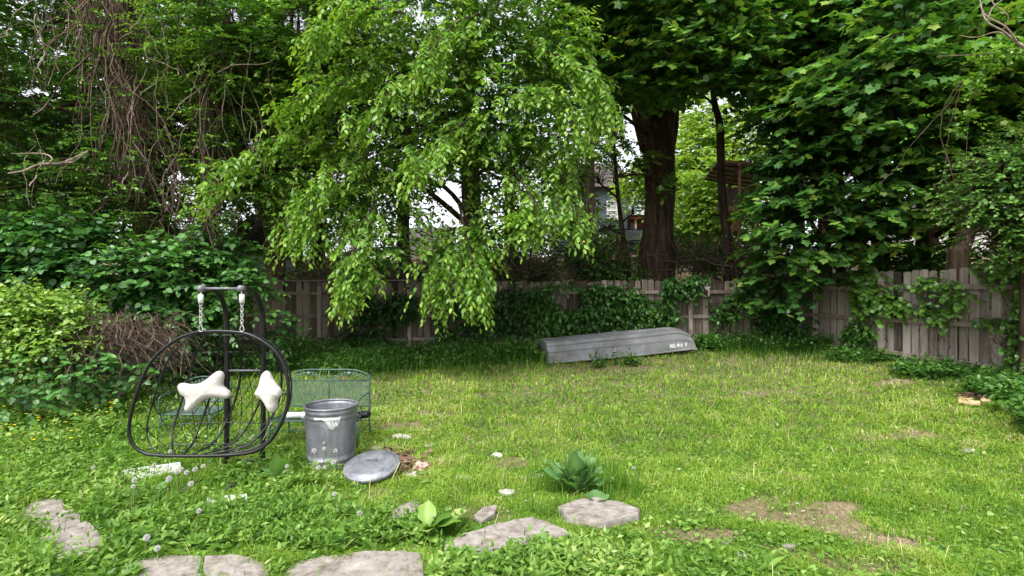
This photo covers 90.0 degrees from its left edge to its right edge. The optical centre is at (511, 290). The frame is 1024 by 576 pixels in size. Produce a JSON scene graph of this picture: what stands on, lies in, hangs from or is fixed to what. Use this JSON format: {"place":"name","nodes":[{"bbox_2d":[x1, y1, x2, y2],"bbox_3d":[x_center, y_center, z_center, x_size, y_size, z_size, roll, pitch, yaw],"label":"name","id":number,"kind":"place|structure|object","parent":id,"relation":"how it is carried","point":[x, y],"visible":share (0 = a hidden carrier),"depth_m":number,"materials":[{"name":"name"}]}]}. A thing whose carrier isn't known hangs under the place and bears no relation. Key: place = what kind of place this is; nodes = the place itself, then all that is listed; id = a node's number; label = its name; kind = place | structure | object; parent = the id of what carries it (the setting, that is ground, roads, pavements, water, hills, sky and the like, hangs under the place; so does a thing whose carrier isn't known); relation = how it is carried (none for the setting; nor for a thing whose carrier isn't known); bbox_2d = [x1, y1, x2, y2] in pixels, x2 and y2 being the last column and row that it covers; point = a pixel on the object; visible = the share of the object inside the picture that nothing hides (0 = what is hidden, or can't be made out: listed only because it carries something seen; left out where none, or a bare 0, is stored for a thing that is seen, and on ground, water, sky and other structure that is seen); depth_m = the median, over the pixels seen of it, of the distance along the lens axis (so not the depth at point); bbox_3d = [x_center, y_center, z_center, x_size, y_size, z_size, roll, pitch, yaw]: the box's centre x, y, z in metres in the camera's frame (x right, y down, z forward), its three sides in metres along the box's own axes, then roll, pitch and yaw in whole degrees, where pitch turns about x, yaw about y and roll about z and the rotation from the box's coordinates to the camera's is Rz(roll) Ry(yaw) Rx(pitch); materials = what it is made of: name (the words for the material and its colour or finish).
{"place":"outdoors","nodes":[
{"label":"outdoors","id":0,"kind":"place"},
{"bbox_2d":[0,0,913,258],"label":"sky","id":1,"kind":"structure","parent":0,"point":[453,186],"materials":[{"name":"white"}]},
{"bbox_2d":[0,255,1023,575],"bbox_3d":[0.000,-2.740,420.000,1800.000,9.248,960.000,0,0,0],"label":"ground","id":2,"kind":"structure","parent":0,"point":[832,511],"depth_m":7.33,"materials":[{"name":"green plant"}]},
{"bbox_2d":[0,417,56,456],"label":"celandine plant","id":3,"kind":"object","parent":2,"relation":"on","point":[15,431],"visible":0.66,"depth_m":5.68,"materials":[{"name":"green plant"}]},
{"bbox_2d":[0,394,73,426],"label":"celandine plant","id":4,"kind":"object","parent":2,"relation":"on","point":[35,410],"visible":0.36,"depth_m":6.64,"materials":[{"name":"green plant"}]},
{"bbox_2d":[20,498,80,531],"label":"stone slab","id":5,"kind":"structure","parent":2,"relation":"on","point":[54,507],"depth_m":4.16,"materials":[{"name":"grey stone"}]},
{"bbox_2d":[0,14,117,257],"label":"distant tree","id":6,"kind":"object","parent":2,"relation":"on","point":[10,145],"visible":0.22,"depth_m":13.50,"materials":[{"name":"green plant"}]},
{"bbox_2d":[30,413,94,454],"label":"celandine plant","id":7,"kind":"object","parent":2,"relation":"on","point":[52,432],"visible":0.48,"depth_m":5.81,"materials":[{"name":"green plant"}]},
{"bbox_2d":[25,394,113,424],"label":"celandine plant","id":8,"kind":"object","parent":2,"relation":"on","point":[76,407],"visible":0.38,"depth_m":6.97,"materials":[{"name":"green plant"}]},
{"bbox_2d":[40,521,100,560],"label":"stone slab","id":9,"kind":"structure","parent":2,"relation":"on","point":[73,530],"depth_m":3.77,"materials":[{"name":"grey stone"}]},
{"bbox_2d":[0,0,178,281],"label":"distant tree","id":10,"kind":"object","parent":2,"relation":"on","point":[23,140],"visible":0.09,"depth_m":14.80,"materials":[{"name":"green plant"}]},
{"bbox_2d":[0,338,192,437],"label":"bramble patch","id":11,"kind":"object","parent":2,"relation":"on","point":[29,388],"visible":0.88,"depth_m":6.89,"materials":[{"name":"green plant"}]},
{"bbox_2d":[64,402,133,435],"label":"celandine plant","id":12,"kind":"object","parent":2,"relation":"on","point":[99,417],"visible":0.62,"depth_m":6.40,"materials":[{"name":"green plant"}]},
{"bbox_2d":[0,197,210,381],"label":"leaved shrub","id":13,"kind":"object","parent":2,"relation":"on","point":[42,259],"visible":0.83,"depth_m":9.00,"materials":[{"name":"green plant"}]},
{"bbox_2d":[0,272,214,403],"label":"creeper hedge","id":14,"kind":"object","parent":2,"relation":"on","point":[33,329],"visible":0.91,"depth_m":7.37,"materials":[{"name":"green plant"}]},
{"bbox_2d":[79,390,146,414],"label":"celandine plant","id":15,"kind":"object","parent":2,"relation":"on","point":[111,405],"visible":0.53,"depth_m":7.37,"materials":[{"name":"green plant"}]},
{"bbox_2d":[0,0,239,350],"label":"locust tree","id":16,"kind":"object","parent":2,"relation":"on","point":[9,96],"visible":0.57,"depth_m":10.60,"materials":[{"name":"green plant"}]},
{"bbox_2d":[8,150,89,173],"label":"dead branch","id":17,"kind":"object","parent":16,"relation":"attached to","point":[72,160],"visible":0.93,"depth_m":9.41,"materials":[{"name":"brown wood"}]},
{"bbox_2d":[6,0,215,241],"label":"hanging vines","id":18,"kind":"object","parent":16,"relation":"hanging from","point":[87,10],"visible":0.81,"depth_m":10.03,"materials":[{"name":"brown plant"}]},
{"bbox_2d":[0,0,318,206],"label":"hanging vines","id":19,"kind":"object","parent":16,"relation":"hanging from","point":[43,44],"visible":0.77,"depth_m":9.63,"materials":[{"name":"brown plant"}]},
{"bbox_2d":[0,0,293,278],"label":"distant tree","id":20,"kind":"object","parent":2,"relation":"on","point":[53,54],"visible":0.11,"depth_m":15.79,"materials":[{"name":"green plant"}]},
{"bbox_2d":[122,462,180,478],"bbox_3d":[-3.632,1.817,5.145,0.606,0.048,0.364,0,0,-21],"label":"painted board","id":21,"kind":"object","parent":2,"relation":"on","point":[175,465],"visible":0.5,"depth_m":5.18,"materials":[{"name":"white paint"}]},
{"bbox_2d":[131,555,201,575],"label":"stone slab","id":22,"kind":"structure","parent":2,"relation":"on","point":[162,568],"depth_m":3.39,"materials":[{"name":"grey stone"}]},
{"bbox_2d":[158,376,231,433],"bbox_3d":[-4.156,1.499,6.750,0.650,0.669,0.562,0,0,0],"label":"garden chair","id":23,"kind":"object","parent":2,"relation":"on","point":[200,410],"visible":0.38,"depth_m":6.68,"materials":[{"name":"green metal"}]},
{"bbox_2d":[24,0,384,255],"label":"distant tree","id":24,"kind":"object","parent":2,"relation":"on","point":[224,204],"visible":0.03,"depth_m":17.97,"materials":[{"name":"green plant"}]},
{"bbox_2d":[127,285,291,493],"bbox_3d":[-2.932,0.900,5.022,1.574,1.907,0.845,0,0,0],"label":"swing chair","id":25,"kind":"object","parent":2,"relation":"on","point":[226,453],"visible":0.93,"depth_m":5.21,"materials":[{"name":"black metal"}]},
{"bbox_2d":[177,371,230,411],"bbox_3d":[-3.181,1.043,5.300,0.520,0.420,0.135,0,0,-8],"label":"star cushion","id":26,"kind":"object","parent":25,"relation":"on","point":[196,395],"visible":1,"depth_m":5.25,"materials":[{"name":"fabric"}]},
{"bbox_2d":[255,371,281,412],"bbox_3d":[-2.403,0.996,5.050,0.276,0.414,0.150,0,0,10],"label":"star cushion","id":27,"kind":"object","parent":25,"relation":"on","point":[268,392],"visible":1,"depth_m":4.99,"materials":[{"name":"fabric"}]},
{"bbox_2d":[107,216,312,378],"bbox_3d":[-5.598,0.202,9.517,3.462,3.253,2.193,0,0,0],"label":"broadleaf shrub","id":28,"kind":"object","parent":2,"relation":"on","point":[229,267],"visible":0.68,"depth_m":9.29,"materials":[{"name":"green plant"}]},
{"bbox_2d":[140,0,327,281],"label":"woodland tree","id":29,"kind":"object","parent":2,"relation":"on","point":[262,217],"visible":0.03,"depth_m":16.91,"materials":[{"name":"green plant"}]},
{"bbox_2d":[99,0,371,362],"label":"locust tree","id":30,"kind":"object","parent":2,"relation":"on","point":[210,30],"visible":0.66,"depth_m":10.00,"materials":[{"name":"green plant"}]},
{"bbox_2d":[140,60,257,282],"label":"hanging vines","id":31,"kind":"object","parent":30,"relation":"hanging from","point":[204,126],"visible":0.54,"depth_m":9.85,"materials":[{"name":"brown plant"}]},
{"bbox_2d":[203,554,273,575],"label":"stone slab","id":32,"kind":"structure","parent":2,"relation":"on","point":[229,564],"depth_m":3.34,"materials":[{"name":"grey stone"}]},
{"bbox_2d":[221,214,306,278],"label":"blue shed","id":33,"kind":"structure","parent":2,"relation":"on","point":[260,234],"depth_m":20.55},
{"bbox_2d":[257,455,290,479],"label":"dock plant","id":34,"kind":"object","parent":2,"relation":"on","point":[276,466],"visible":0.73,"depth_m":4.86,"materials":[{"name":"green plant"}]},
{"bbox_2d":[188,1,382,291],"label":"woodland tree","id":35,"kind":"object","parent":2,"relation":"on","point":[279,264],"visible":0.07,"depth_m":16.42,"materials":[{"name":"green plant"}]},
{"bbox_2d":[233,249,342,290],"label":"understorey bush","id":36,"kind":"object","parent":2,"relation":"on","point":[286,277],"visible":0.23,"depth_m":16.20,"materials":[{"name":"green plant"}]},
{"bbox_2d":[231,2,354,286],"bbox_3d":[-8.610,-7.026,18.985,6.391,13.774,5.509,0,0,0],"label":"woodland tree","id":37,"kind":"object","parent":2,"relation":"on","point":[266,263],"visible":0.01,"depth_m":18.83,"materials":[{"name":"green plant"}]},
{"bbox_2d":[218,0,391,286],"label":"woodland tree","id":38,"kind":"object","parent":2,"relation":"on","point":[300,255],"visible":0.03,"depth_m":17.93,"materials":[{"name":"green plant"}]},
{"bbox_2d":[267,369,370,447],"bbox_3d":[-2.322,1.422,6.240,1.053,0.861,0.583,0,0,0],"label":"garden bench","id":39,"kind":"object","parent":2,"relation":"on","point":[329,384],"visible":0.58,"depth_m":6.50,"materials":[{"name":"green metal"}]},
{"bbox_2d":[160,0,478,271],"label":"distant tree","id":40,"kind":"object","parent":2,"relation":"on","point":[318,241],"depth_m":22.76,"materials":[{"name":"green plant"}]},
{"bbox_2d":[300,399,360,470],"bbox_3d":[-1.925,1.525,5.450,0.582,0.641,0.554,0,0,0],"label":"galvanised bin","id":41,"kind":"object","parent":2,"relation":"on","point":[331,423],"visible":0.93,"depth_m":5.25,"materials":[{"name":"metal"}]},
{"bbox_2d":[286,177,387,264],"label":"distant tree","id":42,"kind":"object","parent":2,"relation":"on","point":[331,233],"visible":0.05,"depth_m":25.86,"materials":[{"name":"green plant"}]},
{"bbox_2d":[281,551,424,575],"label":"stone slab","id":43,"kind":"structure","parent":2,"relation":"on","point":[369,563],"depth_m":3.37,"materials":[{"name":"grey stone"}]},
{"bbox_2d":[257,242,453,297],"bbox_3d":[-4.002,-0.365,15.115,6.620,2.250,2.575,0,0,0],"label":"brush pile","id":44,"kind":"object","parent":2,"relation":"on","point":[325,274],"visible":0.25,"depth_m":14.81,"materials":[{"name":"brown plant"}]},
{"bbox_2d":[238,3,557,277],"bbox_3d":[-4.831,-6.170,21.983,14.689,12.380,9.591,0,0,0],"label":"distant tree","id":45,"kind":"object","parent":2,"relation":"on","point":[404,219],"visible":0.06,"depth_m":21.78,"materials":[{"name":"green plant"}]},
{"bbox_2d":[387,501,420,519],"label":"stone slab","id":46,"kind":"structure","parent":2,"relation":"on","point":[408,504],"depth_m":4.29,"materials":[{"name":"grey stone"}]},
{"bbox_2d":[177,0,636,341],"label":"broadleaf tree","id":47,"kind":"object","parent":2,"relation":"on","point":[430,64],"visible":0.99,"depth_m":9.33,"materials":[{"name":"green plant"}]},
{"bbox_2d":[383,444,432,477],"bbox_3d":[-1.246,1.827,5.441,0.905,0.146,1.043,0,0,0],"label":"rubbish heap","id":48,"kind":"object","parent":2,"relation":"on","point":[404,467],"visible":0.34,"depth_m":5.45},
{"bbox_2d":[343,450,399,483],"bbox_3d":[-1.402,1.752,5.124,0.553,0.167,0.546,0,0,0],"label":"bin lid","id":49,"kind":"object","parent":48,"relation":"on","point":[364,468],"visible":0.98,"depth_m":5.05,"materials":[{"name":"metal"}]},
{"bbox_2d":[396,228,449,257],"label":"pale house","id":50,"kind":"structure","parent":2,"relation":"on","point":[420,237],"depth_m":35.43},
{"bbox_2d":[383,499,467,543],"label":"burdock plant","id":51,"kind":"object","parent":2,"relation":"on","point":[426,513],"visible":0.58,"depth_m":3.96,"materials":[{"name":"green plant"}]},
{"bbox_2d":[78,280,788,345],"bbox_3d":[-2.729,0.737,13.690,19.677,2.067,0.210,0,0,3],"label":"picket fence","id":52,"kind":"object","parent":2,"relation":"on","point":[323,327],"visible":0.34,"depth_m":13.72,"materials":[{"name":"grey wood"}]},
{"bbox_2d":[321,286,427,347],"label":"creeper vine","id":53,"kind":"object","parent":52,"relation":"attached to","point":[369,316],"visible":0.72,"depth_m":13.40,"materials":[{"name":"green plant"}]},
{"bbox_2d":[421,280,543,347],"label":"creeper vine","id":54,"kind":"object","parent":52,"relation":"attached to","point":[498,330],"visible":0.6,"depth_m":13.22,"materials":[{"name":"green plant"}]},
{"bbox_2d":[516,279,681,338],"bbox_3d":[2.207,0.754,13.087,4.236,2.090,1.168,0,0,0],"label":"creeper vine","id":55,"kind":"object","parent":52,"relation":"attached to","point":[638,311],"visible":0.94,"depth_m":13.03,"materials":[{"name":"green plant"}]},
{"bbox_2d":[658,273,775,348],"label":"creeper vine","id":56,"kind":"object","parent":52,"relation":"attached to","point":[692,285],"visible":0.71,"depth_m":12.90,"materials":[{"name":"green plant"}]},
{"bbox_2d":[440,546,483,571],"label":"plant","id":57,"kind":"object","parent":2,"relation":"on","point":[455,555],"visible":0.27,"depth_m":3.47,"materials":[{"name":"green plant"}]},
{"bbox_2d":[365,238,567,318],"bbox_3d":[-1.669,-0.172,15.163,6.634,3.053,2.786,0,0,0],"label":"understorey bush","id":58,"kind":"object","parent":2,"relation":"on","point":[525,277],"visible":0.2,"depth_m":14.96,"materials":[{"name":"green plant"}]},
{"bbox_2d":[473,505,496,523],"bbox_3d":[-0.210,1.851,4.258,0.153,0.043,0.354,0,0,25],"label":"stone slab","id":59,"kind":"object","parent":2,"relation":"on","point":[484,514],"depth_m":4.21,"materials":[{"name":"stone"}]},
{"bbox_2d":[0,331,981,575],"bbox_3d":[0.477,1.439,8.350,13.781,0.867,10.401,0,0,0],"label":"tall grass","id":60,"kind":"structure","parent":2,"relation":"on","point":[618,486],"depth_m":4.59,"materials":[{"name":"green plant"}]},
{"bbox_2d":[444,517,569,555],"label":"stone slab","id":61,"kind":"structure","parent":2,"relation":"on","point":[497,533],"depth_m":3.84,"materials":[{"name":"grey stone"}]},
{"bbox_2d":[0,354,1023,575],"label":"ground cover","id":62,"kind":"object","parent":2,"relation":"on","point":[538,563],"visible":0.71,"depth_m":3.88,"materials":[{"name":"green plant"}]},
{"bbox_2d":[347,0,677,276],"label":"distant tree","id":63,"kind":"object","parent":2,"relation":"on","point":[492,178],"visible":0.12,"depth_m":21.79,"materials":[{"name":"green plant"}]},
{"bbox_2d":[454,231,598,296],"bbox_3d":[0.088,-0.716,14.892,5.241,3.412,2.776,0,0,0],"label":"brush pile","id":64,"kind":"object","parent":2,"relation":"on","point":[531,255],"visible":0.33,"depth_m":14.65,"materials":[{"name":"brown plant"}]},
{"bbox_2d":[504,1,608,283],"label":"distant tree","id":65,"kind":"object","parent":2,"relation":"on","point":[588,212],"visible":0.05,"depth_m":19.84,"materials":[{"name":"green plant"}]},
{"bbox_2d":[112,327,1023,430],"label":"undergrowth","id":66,"kind":"object","parent":2,"relation":"on","point":[993,382],"visible":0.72,"depth_m":10.55,"materials":[{"name":"green plant"}]},
{"bbox_2d":[501,138,643,273],"bbox_3d":[3.045,-3.544,22.035,7.081,5.968,4.332,0,0,0],"label":"distant tree","id":67,"kind":"object","parent":2,"relation":"on","point":[597,209],"visible":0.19,"depth_m":21.60,"materials":[{"name":"green plant"}]},
{"bbox_2d":[535,447,613,490],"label":"dock plant","id":68,"kind":"object","parent":2,"relation":"on","point":[575,458],"visible":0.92,"depth_m":4.60,"materials":[{"name":"green plant"}]},
{"bbox_2d":[549,163,628,257],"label":"slate house","id":69,"kind":"structure","parent":2,"relation":"on","point":[602,200],"depth_m":32.00,"materials":[{"name":"white paint"}]},
{"bbox_2d":[527,228,654,308],"bbox_3d":[2.239,-0.389,15.014,3.679,3.316,2.583,0,0,0],"label":"understorey bush","id":70,"kind":"object","parent":2,"relation":"on","point":[587,269],"visible":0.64,"depth_m":14.81,"materials":[{"name":"green plant"}]},
{"bbox_2d":[557,497,640,529],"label":"stone slab","id":71,"kind":"structure","parent":2,"relation":"on","point":[608,513],"depth_m":4.10,"materials":[{"name":"grey stone"}]},
{"bbox_2d":[566,234,664,284],"bbox_3d":[2.884,-0.685,15.479,3.246,2.207,2.413,0,0,-20],"label":"brush pile","id":72,"kind":"object","parent":2,"relation":"on","point":[610,257],"visible":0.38,"depth_m":15.19,"materials":[{"name":"brown plant"}]},
{"bbox_2d":[571,66,661,280],"bbox_3d":[3.146,-3.277,15.558,3.196,7.310,2.802,0,0,-33],"label":"young tree","id":73,"kind":"object","parent":2,"relation":"on","point":[615,174],"visible":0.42,"depth_m":15.66,"materials":[{"name":"green plant"}]},
{"bbox_2d":[536,327,697,363],"bbox_3d":[2.495,1.248,12.138,3.763,0.701,1.210,0,0,-14],"label":"jon boat","id":74,"kind":"object","parent":2,"relation":"on","point":[639,342],"visible":0.95,"depth_m":11.67,"materials":[{"name":"metal"}]},
{"bbox_2d":[597,229,642,257],"bbox_3d":[6.356,-2.426,27.000,4.500,1.520,1.800,0,0,0],"label":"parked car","id":75,"kind":"object","parent":2,"relation":"on","point":[637,233],"visible":0.11,"depth_m":26.25,"materials":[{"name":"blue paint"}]},
{"bbox_2d":[304,376,1009,574],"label":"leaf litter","id":76,"kind":"object","parent":2,"relation":"on","point":[766,513],"visible":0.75,"depth_m":4.03,"materials":[{"name":"brown plant"}]},
{"bbox_2d":[627,182,688,254],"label":"brick porch house","id":77,"kind":"structure","parent":2,"relation":"on","point":[633,218],"depth_m":35.92,"materials":[{"name":"white paint"}]},
{"bbox_2d":[530,0,821,311],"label":"maple tree","id":78,"kind":"object","parent":2,"relation":"on","point":[705,59],"visible":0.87,"depth_m":11.66,"materials":[{"name":"green plant"}]},
{"bbox_2d":[607,92,783,250],"bbox_3d":[11.302,-7.004,28.994,11.918,12.517,6.566,0,0,0],"label":"distant tree","id":79,"kind":"object","parent":2,"relation":"on","point":[698,126],"visible":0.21,"depth_m":28.03,"materials":[{"name":"green plant"}]},
{"bbox_2d":[632,148,776,262],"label":"distant tree","id":80,"kind":"object","parent":2,"relation":"on","point":[706,203],"visible":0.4,"depth_m":24.29,"materials":[{"name":"green plant"}]},
{"bbox_2d":[695,334,731,347],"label":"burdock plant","id":81,"kind":"object","parent":2,"relation":"on","point":[706,336],"visible":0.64,"depth_m":12.42,"materials":[{"name":"green plant"}]},
{"bbox_2d":[660,0,787,331],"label":"maple sapling","id":82,"kind":"object","parent":2,"relation":"on","point":[721,187],"visible":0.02,"depth_m":14.43,"materials":[{"name":"brown plant"}]},
{"bbox_2d":[704,160,758,279],"bbox_3d":[9.285,-2.660,21.005,2.268,4.680,3.734,0,0,12],"label":"canopy shelter","id":83,"kind":"object","parent":2,"relation":"on","point":[732,167],"visible":0.48,"depth_m":21.20,"materials":[{"name":"brown wood"}]},
{"bbox_2d":[675,230,807,318],"bbox_3d":[6.397,-0.349,14.981,4.184,3.126,2.624,0,0,18],"label":"understorey bush","id":84,"kind":"object","parent":2,"relation":"on","point":[680,252],"visible":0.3,"depth_m":15.09,"materials":[{"name":"green plant"}]},
{"bbox_2d":[648,224,848,293],"bbox_3d":[6.300,-0.648,14.393,4.848,2.588,3.180,0,0,16],"label":"bush","id":85,"kind":"object","parent":2,"relation":"on","point":[713,260],"visible":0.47,"depth_m":14.38,"materials":[{"name":"brown plant"}]},
{"bbox_2d":[713,133,862,248],"bbox_3d":[14.224,-4.844,26.937,7.748,8.301,4.734,0,0,0],"label":"distant tree","id":86,"kind":"object","parent":2,"relation":"on","point":[764,149],"visible":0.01,"depth_m":26.76,"materials":[{"name":"green plant"}]},
{"bbox_2d":[713,0,949,321],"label":"maple tree","id":87,"kind":"object","parent":2,"relation":"on","point":[783,208],"visible":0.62,"depth_m":10.76,"materials":[{"name":"green plant"}]},
{"bbox_2d":[766,0,909,328],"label":"woodland tree","id":88,"kind":"object","parent":2,"relation":"on","point":[842,219],"visible":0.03,"depth_m":12.77,"materials":[{"name":"green plant"}]},
{"bbox_2d":[772,154,996,282],"bbox_3d":[14.881,-6.003,16.944,13.023,11.784,8.774,0,0,0],"label":"distant tree","id":89,"kind":"object","parent":2,"relation":"on","point":[951,239],"depth_m":16.99,"materials":[{"name":"green plant"}]},
{"bbox_2d":[764,0,1023,340],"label":"maple tree","id":90,"kind":"object","parent":2,"relation":"on","point":[942,25],"visible":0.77,"depth_m":9.36,"materials":[{"name":"green plant"}]},
{"bbox_2d":[959,0,1023,47],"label":"dead branch","id":91,"kind":"object","parent":90,"relation":"attached to","point":[1012,37],"visible":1,"depth_m":7.18,"materials":[{"name":"brown wood"}]},
{"bbox_2d":[780,267,1018,374],"bbox_3d":[8.332,0.703,7.932,0.188,2.344,10.938,0,0,-14],"label":"picket fence","id":92,"kind":"object","parent":2,"relation":"on","point":[822,314],"visible":0.34,"depth_m":9.86,"materials":[{"name":"grey wood"}]},
{"bbox_2d":[747,283,843,349],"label":"creeper vine","id":93,"kind":"object","parent":92,"relation":"attached to","point":[774,321],"visible":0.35,"depth_m":12.57,"materials":[{"name":"green plant"}]},
{"bbox_2d":[832,320,887,357],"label":"creeper vine","id":94,"kind":"object","parent":92,"relation":"attached to","point":[855,336],"visible":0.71,"depth_m":10.87,"materials":[{"name":"green plant"}]},
{"bbox_2d":[840,263,919,346],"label":"creeper vine","id":95,"kind":"object","parent":92,"relation":"attached to","point":[864,297],"visible":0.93,"depth_m":10.59,"materials":[{"name":"green plant"}]},
{"bbox_2d":[887,271,987,360],"bbox_3d":[7.776,0.550,9.457,0.663,1.828,1.629,0,0,-19],"label":"creeper vine","id":96,"kind":"object","parent":92,"relation":"attached to","point":[940,317],"visible":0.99,"depth_m":9.33,"materials":[{"name":"green plant"}]},
{"bbox_2d":[968,255,1023,384],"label":"creeper vine","id":97,"kind":"object","parent":92,"relation":"attached to","point":[1012,341],"visible":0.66,"depth_m":8.37,"materials":[{"name":"green plant"}]},
{"bbox_2d":[811,220,1017,362],"bbox_3d":[8.631,0.022,11.122,2.466,2.809,4.566,0,0,-21],"label":"understorey bush","id":98,"kind":"object","parent":2,"relation":"on","point":[930,263],"visible":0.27,"depth_m":10.96,"materials":[{"name":"green plant"}]},
{"bbox_2d":[854,161,1015,309],"bbox_3d":[15.834,-3.962,15.050,11.680,10.870,8.739,0,0,0],"label":"distant tree","id":99,"kind":"object","parent":2,"relation":"on","point":[947,245],"visible":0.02,"depth_m":15.84,"materials":[{"name":"green plant"}]},
{"bbox_2d":[911,111,1023,379],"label":"leaved tree","id":100,"kind":"object","parent":2,"relation":"on","point":[988,189],"visible":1,"depth_m":7.57,"materials":[{"name":"green plant"}]},
{"bbox_2d":[936,38,1023,170],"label":"leafy branch","id":101,"kind":"object","parent":100,"relation":"attached to","point":[993,58],"visible":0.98,"depth_m":7.65,"materials":[{"name":"green plant"}]},
{"bbox_2d":[871,60,984,204],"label":"hanging vines","id":102,"kind":"object","parent":101,"relation":"hanging from","point":[944,150],"visible":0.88,"depth_m":7.98,"materials":[{"name":"brown plant"}]},
{"bbox_2d":[919,0,1016,364],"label":"leaning tree","id":103,"kind":"object","parent":2,"relation":"on","point":[957,264],"visible":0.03,"depth_m":9.50,"materials":[{"name":"brown plant"}]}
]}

